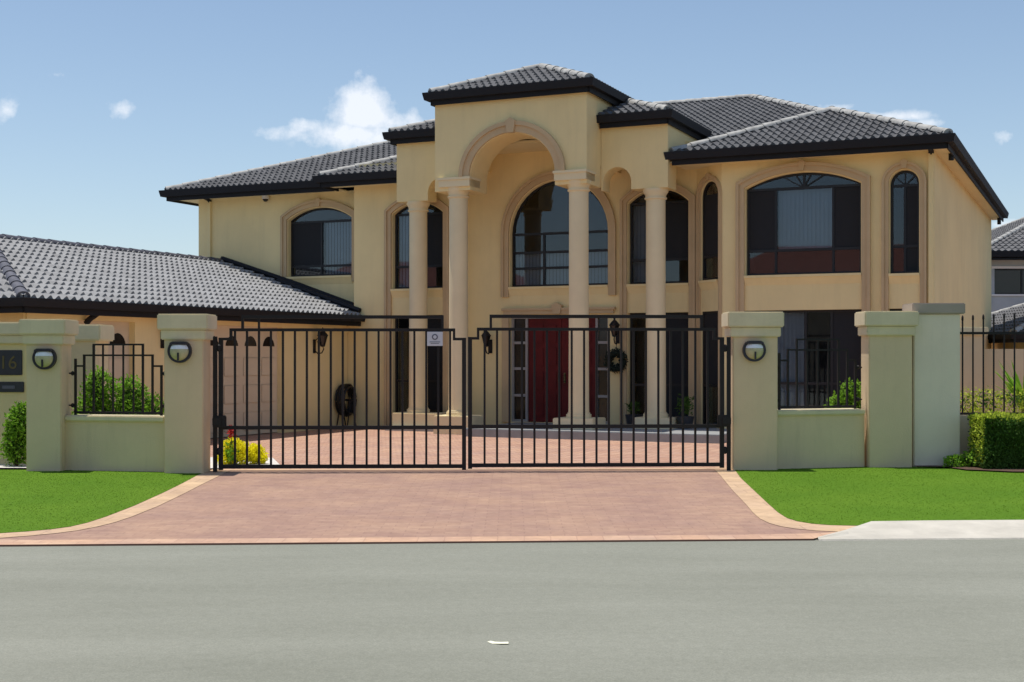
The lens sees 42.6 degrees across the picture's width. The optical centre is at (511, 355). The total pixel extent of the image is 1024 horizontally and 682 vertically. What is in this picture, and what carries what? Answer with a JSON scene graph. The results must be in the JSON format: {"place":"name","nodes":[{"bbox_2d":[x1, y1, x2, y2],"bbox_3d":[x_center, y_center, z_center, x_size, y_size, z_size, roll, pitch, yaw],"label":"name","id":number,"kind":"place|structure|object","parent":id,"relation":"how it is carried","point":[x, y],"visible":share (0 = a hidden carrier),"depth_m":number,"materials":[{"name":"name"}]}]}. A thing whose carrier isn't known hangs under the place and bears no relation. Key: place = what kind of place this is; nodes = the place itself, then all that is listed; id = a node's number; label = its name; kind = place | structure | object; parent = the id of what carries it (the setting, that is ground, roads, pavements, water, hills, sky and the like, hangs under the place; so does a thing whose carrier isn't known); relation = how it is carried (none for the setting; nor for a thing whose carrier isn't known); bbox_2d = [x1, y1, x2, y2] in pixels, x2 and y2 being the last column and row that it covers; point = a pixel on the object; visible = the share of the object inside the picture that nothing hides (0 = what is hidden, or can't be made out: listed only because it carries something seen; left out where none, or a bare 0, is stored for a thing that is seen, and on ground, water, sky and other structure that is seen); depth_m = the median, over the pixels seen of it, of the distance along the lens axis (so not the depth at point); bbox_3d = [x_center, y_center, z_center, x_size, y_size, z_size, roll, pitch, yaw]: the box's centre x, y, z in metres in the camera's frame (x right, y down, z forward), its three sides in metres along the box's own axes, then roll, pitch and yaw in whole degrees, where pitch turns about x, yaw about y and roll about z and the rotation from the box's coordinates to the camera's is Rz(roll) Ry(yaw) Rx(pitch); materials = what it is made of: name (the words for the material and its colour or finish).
{"place":"outdoors","nodes":[
{"label":"outdoors","id":0,"kind":"place"},
{"bbox_2d":[0,470,200,532],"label":"lawn","id":1,"kind":"structure","parent":0,"point":[77,502],"depth_m":14.79,"materials":[{"name":"green plant"}]},
{"bbox_2d":[19,319,78,470],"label":"gate pillar","id":2,"kind":"structure","parent":1,"relation":"on","point":[48,399],"depth_m":17.55,"materials":[{"name":"beige paint"}]},
{"bbox_2d":[32,349,56,369],"bbox_3d":[-6.240,0.040,17.485,0.310,0.280,0.130,0,0,0],"label":"bulkhead light","id":3,"kind":"object","parent":2,"relation":"attached to","point":[43,359],"visible":1,"depth_m":17.45,"materials":[{"name":"brown metal"}]},
{"bbox_2d":[65,414,163,471],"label":"boundary wall","id":4,"kind":"structure","parent":1,"relation":"on","point":[98,442],"depth_m":17.57,"materials":[{"name":"beige paint"}]},
{"bbox_2d":[69,344,163,415],"bbox_3d":[-5.320,0.317,17.725,1.464,0.967,0.048,0,0,11],"label":"iron panel","id":5,"kind":"object","parent":4,"relation":"on","point":[74,373],"visible":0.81,"depth_m":17.73,"materials":[{"name":"brown metal"}]},
{"bbox_2d":[157,314,216,472],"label":"gate pillar","id":6,"kind":"structure","parent":1,"relation":"on","point":[187,416],"depth_m":17.25,"materials":[{"name":"beige paint"}]},
{"bbox_2d":[167,341,191,362],"bbox_3d":[-4.360,-0.050,17.185,0.310,0.280,0.130,0,0,0],"label":"bulkhead light","id":7,"kind":"object","parent":6,"relation":"attached to","point":[179,351],"visible":1,"depth_m":17.15,"materials":[{"name":"brown metal"}]},
{"bbox_2d":[0,469,829,539],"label":"driveway","id":8,"kind":"structure","parent":0,"point":[398,503],"depth_m":13.66,"materials":[{"name":"brick"}]},
{"bbox_2d":[263,469,669,470],"bbox_3d":[-0.490,1.539,17.720,6.987,0.004,0.040,0,0,-2],"label":"threshold joint","id":9,"kind":"object","parent":8,"relation":"on","point":[334,470],"visible":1,"depth_m":17.62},
{"bbox_2d":[223,468,726,469],"bbox_3d":[-0.465,1.543,17.915,7.043,0.006,0.200,0,0,-2],"label":"threshold strip","id":10,"kind":"object","parent":8,"relation":"on","point":[476,469],"visible":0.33,"depth_m":17.83,"materials":[{"name":"concrete"}]},
{"bbox_2d":[0,468,857,536],"bbox_3d":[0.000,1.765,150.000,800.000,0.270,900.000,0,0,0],"label":"ground","id":11,"kind":"structure","parent":0,"point":[228,471],"depth_m":13.24,"materials":[{"name":"green plant"}]},
{"bbox_2d":[0,322,25,463],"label":"number wall","id":12,"kind":"structure","parent":11,"relation":"on","point":[11,337],"depth_m":18.90,"materials":[{"name":"beige paint"}]},
{"bbox_2d":[0,350,21,374],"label":"house number plaque","id":13,"kind":"object","parent":12,"relation":"attached to","point":[10,362],"visible":1,"depth_m":18.88,"materials":[{"name":"black metal"}]},
{"bbox_2d":[0,382,23,391],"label":"letterbox","id":14,"kind":"object","parent":12,"relation":"attached to","point":[11,386],"visible":1,"depth_m":18.87,"materials":[{"name":"black metal"}]},
{"bbox_2d":[0,469,230,537],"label":"driveway border","id":15,"kind":"object","parent":11,"relation":"on","point":[178,490],"visible":1,"depth_m":13.62,"materials":[{"name":"beige concrete"}]},
{"bbox_2d":[212,337,226,471],"bbox_3d":[-3.888,0.655,17.454,0.185,1.830,0.117,0,0,0],"label":"gate post","id":16,"kind":"object","parent":15,"relation":"on","point":[219,421],"visible":0.99,"depth_m":17.45,"materials":[{"name":"brown metal"}]},
{"bbox_2d":[218,315,465,469],"bbox_3d":[-2.240,0.527,17.533,3.341,2.145,0.085,0,0,-1],"label":"gate leaf","id":17,"kind":"object","parent":16,"relation":"attached to","point":[378,427],"visible":0.95,"depth_m":17.52,"materials":[{"name":"brown metal"}]},
{"bbox_2d":[427,332,442,345],"bbox_3d":[-1.030,-0.230,17.527,0.210,0.190,0.016,0,0,0],"label":"notice sign","id":18,"kind":"object","parent":17,"relation":"attached to","point":[434,338],"visible":1,"depth_m":17.53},
{"bbox_2d":[0,457,278,467],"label":"garden bed","id":19,"kind":"object","parent":11,"relation":"on","point":[274,461],"visible":0.18,"depth_m":18.83,"materials":[{"name":"brown soil"}]},
{"bbox_2d":[0,400,25,469],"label":"tall bush","id":20,"kind":"object","parent":19,"relation":"on","point":[13,446],"visible":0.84,"depth_m":18.46,"materials":[{"name":"green plant"}]},
{"bbox_2d":[71,324,113,414],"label":"return wall","id":21,"kind":"structure","parent":19,"relation":"on","point":[87,336],"depth_m":19.00,"materials":[{"name":"beige paint"}]},
{"bbox_2d":[71,365,163,414],"bbox_3d":[-5.546,0.856,18.563,1.367,1.466,0.766,0,0,0],"label":"garden shrub","id":22,"kind":"object","parent":19,"relation":"on","point":[118,396],"visible":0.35,"depth_m":18.45,"materials":[{"name":"green plant"}]},
{"bbox_2d":[224,425,239,464],"bbox_3d":[-4.018,1.277,18.756,0.232,0.607,0.217,0,0,44],"label":"red flower","id":23,"kind":"object","parent":19,"relation":"on","point":[228,451],"visible":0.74,"depth_m":18.73,"materials":[{"name":"green plant"}]},
{"bbox_2d":[217,437,251,464],"bbox_3d":[-4.006,1.380,18.875,0.554,0.456,0.468,0,0,0],"label":"yellow shrub","id":24,"kind":"object","parent":19,"relation":"on","point":[241,454],"visible":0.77,"depth_m":18.81,"materials":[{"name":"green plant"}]},
{"bbox_2d":[248,443,267,463],"bbox_3d":[-3.702,1.417,18.989,0.323,0.340,0.384,0,0,-38],"label":"yellow shrub","id":25,"kind":"object","parent":19,"relation":"on","point":[253,454],"visible":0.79,"depth_m":18.92,"materials":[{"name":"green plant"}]},
{"bbox_2d":[714,467,854,531],"bbox_3d":[2.875,1.564,15.080,0.930,0.045,6.440,0,0,0],"label":"driveway border","id":26,"kind":"object","parent":11,"relation":"on","point":[760,507],"visible":0.94,"depth_m":13.54,"materials":[{"name":"beige concrete"}]},
{"bbox_2d":[717,337,730,469],"bbox_3d":[2.862,0.658,17.714,0.185,1.830,0.117,0,0,0],"label":"gate post","id":27,"kind":"object","parent":26,"relation":"on","point":[723,420],"visible":1,"depth_m":17.71,"materials":[{"name":"brown metal"}]},
{"bbox_2d":[468,315,723,468],"bbox_3d":[1.137,0.477,17.660,3.459,2.065,0.055,0,0,-3],"label":"gate leaf","id":28,"kind":"object","parent":27,"relation":"attached to","point":[633,426],"visible":1,"depth_m":17.65,"materials":[{"name":"brown metal"}]},
{"bbox_2d":[818,520,1023,540],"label":"kerb","id":29,"kind":"structure","parent":11,"relation":"on","point":[944,530],"depth_m":11.78,"materials":[{"name":"concrete"}]},
{"bbox_2d":[210,429,726,468],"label":"courtyard paving","id":30,"kind":"structure","parent":0,"point":[477,450],"depth_m":22.42,"materials":[{"name":"pink brick"}]},
{"bbox_2d":[0,234,364,437],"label":"garage","id":31,"kind":"structure","parent":30,"relation":"on","point":[129,294],"depth_m":26.03,"materials":[{"name":"grey tile"}]},
{"bbox_2d":[77,320,128,410],"bbox_3d":[-7.264,0.490,22.032,0.055,2.180,2.440,0,0,24],"label":"garage door","id":32,"kind":"structure","parent":31,"relation":"in","point":[121,329],"depth_m":22.87,"materials":[{"name":"beige metal"}]},
{"bbox_2d":[210,325,276,437],"bbox_3d":[-5.407,0.490,26.141,0.055,2.180,2.500,0,0,24],"label":"garage door","id":33,"kind":"structure","parent":31,"relation":"in","point":[222,331],"depth_m":26.28,"materials":[{"name":"beige metal"}]},
{"bbox_2d":[313,327,327,353],"bbox_3d":[-4.132,-0.328,28.297,0.324,0.584,0.240,0,0,24],"label":"wall lantern","id":34,"kind":"object","parent":31,"relation":"attached to","point":[323,336],"depth_m":28.26,"materials":[{"name":"brown metal"}]},
{"bbox_2d":[335,384,356,425],"bbox_3d":[-3.681,1.108,29.229,0.340,0.992,0.660,0,0,24],"label":"hose reel","id":35,"kind":"object","parent":30,"relation":"on","point":[349,409],"visible":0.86,"depth_m":29.11,"materials":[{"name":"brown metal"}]},
{"bbox_2d":[159,63,1008,443],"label":"house","id":36,"kind":"structure","parent":30,"relation":"on","point":[471,207],"depth_m":26.91,"materials":[{"name":"beige paint"}]},
{"bbox_2d":[262,195,268,201],"bbox_3d":[-5.854,-3.736,31.148,0.170,0.148,0.170,0,0,24],"label":"security camera","id":37,"kind":"object","parent":36,"relation":"attached to","point":[265,198],"visible":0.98,"depth_m":31.09,"materials":[{"name":"white plastic"}]},
{"bbox_2d":[291,208,351,276],"bbox_3d":[-4.288,-2.670,31.079,1.950,1.800,0.758,0,0,24],"label":"window","id":38,"kind":"structure","parent":36,"relation":"in","point":[321,239],"depth_m":30.89,"materials":[{"name":"black glass"}]},
{"bbox_2d":[395,204,442,288],"bbox_3d":[-1.876,-2.435,29.330,1.460,2.090,0.758,0,0,24],"label":"window","id":39,"kind":"structure","parent":36,"relation":"in","point":[435,215],"depth_m":29.25,"materials":[{"name":"black glass"}]},
{"bbox_2d":[395,319,442,412],"bbox_3d":[-1.876,0.190,29.330,1.460,2.380,0.758,0,0,24],"label":"window","id":40,"kind":"structure","parent":36,"relation":"in","point":[403,323],"depth_m":28.92,"materials":[{"name":"black glass"}]},
{"bbox_2d":[481,331,491,353],"bbox_3d":[-0.538,-0.328,28.560,0.240,0.584,0.324,0,0,24],"label":"wall lantern","id":41,"kind":"object","parent":36,"relation":"attached to","point":[488,342],"depth_m":28.48,"materials":[{"name":"brown metal"}]},
{"bbox_2d":[528,319,561,421],"bbox_3d":[0.701,0.308,28.295,0.770,2.225,0.128,0,0,24],"label":"door","id":42,"kind":"structure","parent":36,"relation":"in","point":[532,323],"depth_m":28.31,"materials":[{"name":"red wood"}]},
{"bbox_2d":[512,181,607,286],"bbox_3d":[1.188,-2.635,28.498,2.460,2.470,0.758,0,0,24],"label":"window","id":43,"kind":"structure","parent":36,"relation":"in","point":[540,236],"depth_m":28.66,"materials":[{"name":"black glass"}]},
{"bbox_2d":[562,318,594,416],"bbox_3d":[1.419,0.308,27.970,0.780,2.225,0.127,0,0,24],"label":"door","id":44,"kind":"structure","parent":36,"relation":"in","point":[565,321],"depth_m":28.06,"materials":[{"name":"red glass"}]},
{"bbox_2d":[609,318,619,344],"bbox_3d":[2.149,-0.528,27.269,0.240,0.584,0.324,0,0,24],"label":"wall lantern","id":45,"kind":"object","parent":36,"relation":"attached to","point":[614,323],"depth_m":27.19,"materials":[{"name":"brown metal"}]},
{"bbox_2d":[603,345,627,373],"bbox_3d":[2.172,0.061,27.385,0.557,0.641,0.263,0,0,24],"label":"wreath","id":46,"kind":"object","parent":36,"relation":"attached to","point":[615,352],"visible":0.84,"depth_m":27.34,"materials":[{"name":"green plant"}]},
{"bbox_2d":[624,401,641,423],"bbox_3d":[2.481,1.168,26.821,0.369,0.533,0.357,0,0,-29],"label":"potted plant","id":47,"kind":"object","parent":36,"relation":"on","point":[628,417],"visible":0.59,"depth_m":26.77,"materials":[{"name":"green plant"}]},
{"bbox_2d":[630,191,687,283],"bbox_3d":[3.221,-2.475,27.579,1.500,2.150,0.758,0,0,24],"label":"window","id":48,"kind":"structure","parent":36,"relation":"in","point":[676,205],"depth_m":27.51,"materials":[{"name":"black glass"}]},
{"bbox_2d":[630,312,687,416],"bbox_3d":[3.221,0.265,27.579,1.500,2.530,0.758,0,0,24],"label":"window","id":49,"kind":"structure","parent":36,"relation":"in","point":[634,322],"depth_m":27.17,"materials":[{"name":"black glass"}]},
{"bbox_2d":[674,394,693,428],"bbox_3d":[3.444,1.091,26.019,0.387,0.688,0.488,0,0,29],"label":"potted plant","id":50,"kind":"object","parent":36,"relation":"on","point":[688,419],"visible":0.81,"depth_m":25.94,"materials":[{"name":"green plant"}]},
{"bbox_2d":[703,311,717,423],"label":"window","id":51,"kind":"structure","parent":36,"relation":"in","point":[710,318],"depth_m":26.37,"materials":[{"name":"black glass"}]},
{"bbox_2d":[703,181,753,279],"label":"window","id":52,"kind":"structure","parent":36,"relation":"in","point":[710,194],"depth_m":26.40,"materials":[{"name":"black glass"}]},
{"bbox_2d":[745,309,861,408],"bbox_3d":[5.775,0.305,25.766,2.560,2.590,0.758,0,0,24],"label":"window","id":53,"kind":"structure","parent":36,"relation":"in","point":[798,324],"depth_m":25.61,"materials":[{"name":"black glass"}]},
{"bbox_2d":[747,173,860,275],"bbox_3d":[5.803,-2.565,25.754,2.420,2.170,0.758,0,0,24],"label":"window","id":54,"kind":"structure","parent":36,"relation":"in","point":[798,223],"depth_m":25.67,"materials":[{"name":"black glass"}]},
{"bbox_2d":[891,170,918,272],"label":"window","id":55,"kind":"structure","parent":36,"relation":"in","point":[905,184],"depth_m":24.64,"materials":[{"name":"black glass"}]},
{"bbox_2d":[984,349,1023,411],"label":"side wall","id":56,"kind":"structure","parent":30,"relation":"on","point":[1009,357],"depth_m":22.20,"materials":[{"name":"beige paint"}]},
{"bbox_2d":[988,303,1023,348],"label":"neighbour outbuilding","id":57,"kind":"structure","parent":30,"relation":"on","point":[1017,310],"depth_m":35.78,"materials":[{"name":"grey tile"}]},
{"bbox_2d":[995,360,1023,411],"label":"strap leaf plant","id":58,"kind":"object","parent":30,"relation":"on","point":[1010,382],"visible":0.62,"depth_m":20.54,"materials":[{"name":"green plant"}]},
{"bbox_2d":[0,537,1023,681],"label":"road","id":59,"kind":"structure","parent":0,"point":[815,610],"depth_m":8.21,"materials":[{"name":"grey asphalt"}]},
{"bbox_2d":[0,539,813,546],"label":"gutter joint","id":60,"kind":"object","parent":59,"relation":"on","point":[401,542],"visible":1,"depth_m":11.21,"materials":[{"name":"concrete"}]},
{"bbox_2d":[0,532,834,544],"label":"driveway edge","id":61,"kind":"object","parent":59,"relation":"on","point":[437,539],"visible":0.96,"depth_m":11.35,"materials":[{"name":"concrete"}]},
{"bbox_2d":[487,641,507,643],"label":"fallen leaf","id":62,"kind":"object","parent":59,"relation":"on","point":[492,642],"visible":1,"depth_m":7.31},
{"bbox_2d":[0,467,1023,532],"bbox_3d":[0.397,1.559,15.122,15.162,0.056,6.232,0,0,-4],"label":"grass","id":63,"kind":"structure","parent":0,"point":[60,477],"depth_m":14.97,"materials":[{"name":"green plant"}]},
{"bbox_2d":[0,0,1023,255],"label":"sky","id":64,"kind":"structure","parent":0,"point":[106,105],"materials":[{"name":"blue"}]},
{"bbox_2d":[824,377,860,408],"bbox_3d":[4.960,0.942,19.300,0.757,1.280,0.567,0,0,0],"label":"garden shrub","id":65,"kind":"object","parent":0,"point":[843,394],"visible":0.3,"depth_m":19.24,"materials":[{"name":"green plant"}]},
{"bbox_2d":[735,467,1023,524],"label":"lawn","id":66,"kind":"structure","parent":0,"point":[785,484],"depth_m":14.89,"materials":[{"name":"green plant"}]},
{"bbox_2d":[721,312,783,469],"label":"gate pillar","id":67,"kind":"structure","parent":66,"relation":"on","point":[754,415],"depth_m":17.75,"materials":[{"name":"beige paint"}]},
{"bbox_2d":[742,341,765,361],"bbox_3d":[3.270,-0.065,17.685,0.310,0.280,0.130,0,0,0],"label":"bulkhead light","id":68,"kind":"object","parent":67,"relation":"attached to","point":[754,351],"visible":1,"depth_m":17.65,"materials":[{"name":"brown metal"}]},
{"bbox_2d":[778,408,864,468],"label":"boundary wall","id":69,"kind":"structure","parent":66,"relation":"on","point":[823,438],"depth_m":18.14,"materials":[{"name":"beige paint"}]},
{"bbox_2d":[778,339,861,409],"bbox_3d":[4.250,0.249,18.245,1.392,0.982,0.048,0,0,-17],"label":"iron panel","id":70,"kind":"object","parent":69,"relation":"on","point":[856,368],"visible":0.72,"depth_m":18.23,"materials":[{"name":"brown metal"}]},
{"bbox_2d":[855,311,918,466],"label":"gate pillar","id":71,"kind":"structure","parent":66,"relation":"on","point":[886,370],"depth_m":18.25,"materials":[{"name":"beige paint"}]},
{"bbox_2d":[902,303,964,466],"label":"gate pillar","id":72,"kind":"structure","parent":66,"relation":"on","point":[935,389],"depth_m":18.35,"materials":[{"name":"beige paint"}]},
{"bbox_2d":[960,415,970,456],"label":"boundary wall","id":73,"kind":"structure","parent":66,"relation":"on","point":[964,429],"depth_m":18.60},
{"bbox_2d":[960,313,1023,414],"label":"spear fence","id":74,"kind":"object","parent":73,"relation":"on","point":[982,333],"visible":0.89,"depth_m":18.73,"materials":[{"name":"brown metal"}]},
{"bbox_2d":[914,465,1023,470],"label":"hedge bed","id":75,"kind":"object","parent":66,"relation":"on","point":[980,468],"visible":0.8,"depth_m":17.77,"materials":[{"name":"brown soil"}]},
{"bbox_2d":[942,449,976,467],"bbox_3d":[6.223,1.438,18.127,0.600,0.331,0.322,0,0,0],"label":"plant","id":76,"kind":"object","parent":75,"relation":"on","point":[965,461],"visible":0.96,"depth_m":18.09,"materials":[{"name":"green plant"}]},
{"bbox_2d":[967,410,1023,468],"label":"clipped hedge","id":77,"kind":"object","parent":75,"relation":"on","point":[996,438],"visible":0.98,"depth_m":17.75,"materials":[{"name":"green plant"}]},
{"bbox_2d":[960,327,988,411],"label":"garden pillar","id":78,"kind":"structure","parent":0,"point":[967,360],"depth_m":22.00,"materials":[{"name":"beige paint"}]},
{"bbox_2d":[960,385,1023,411],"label":"flowering shrub","id":79,"kind":"object","parent":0,"point":[1010,400],"visible":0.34,"depth_m":19.71,"materials":[{"name":"green plant"}]},
{"bbox_2d":[991,217,1023,311],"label":"neighbour house","id":80,"kind":"structure","parent":0,"point":[1007,265],"depth_m":45.10,"materials":[{"name":"grey tile"}]},
{"bbox_2d":[995,269,1023,293],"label":"window","id":81,"kind":"structure","parent":80,"relation":"in","point":[1007,281],"depth_m":45.13,"materials":[{"name":"grey glass"}]}
]}

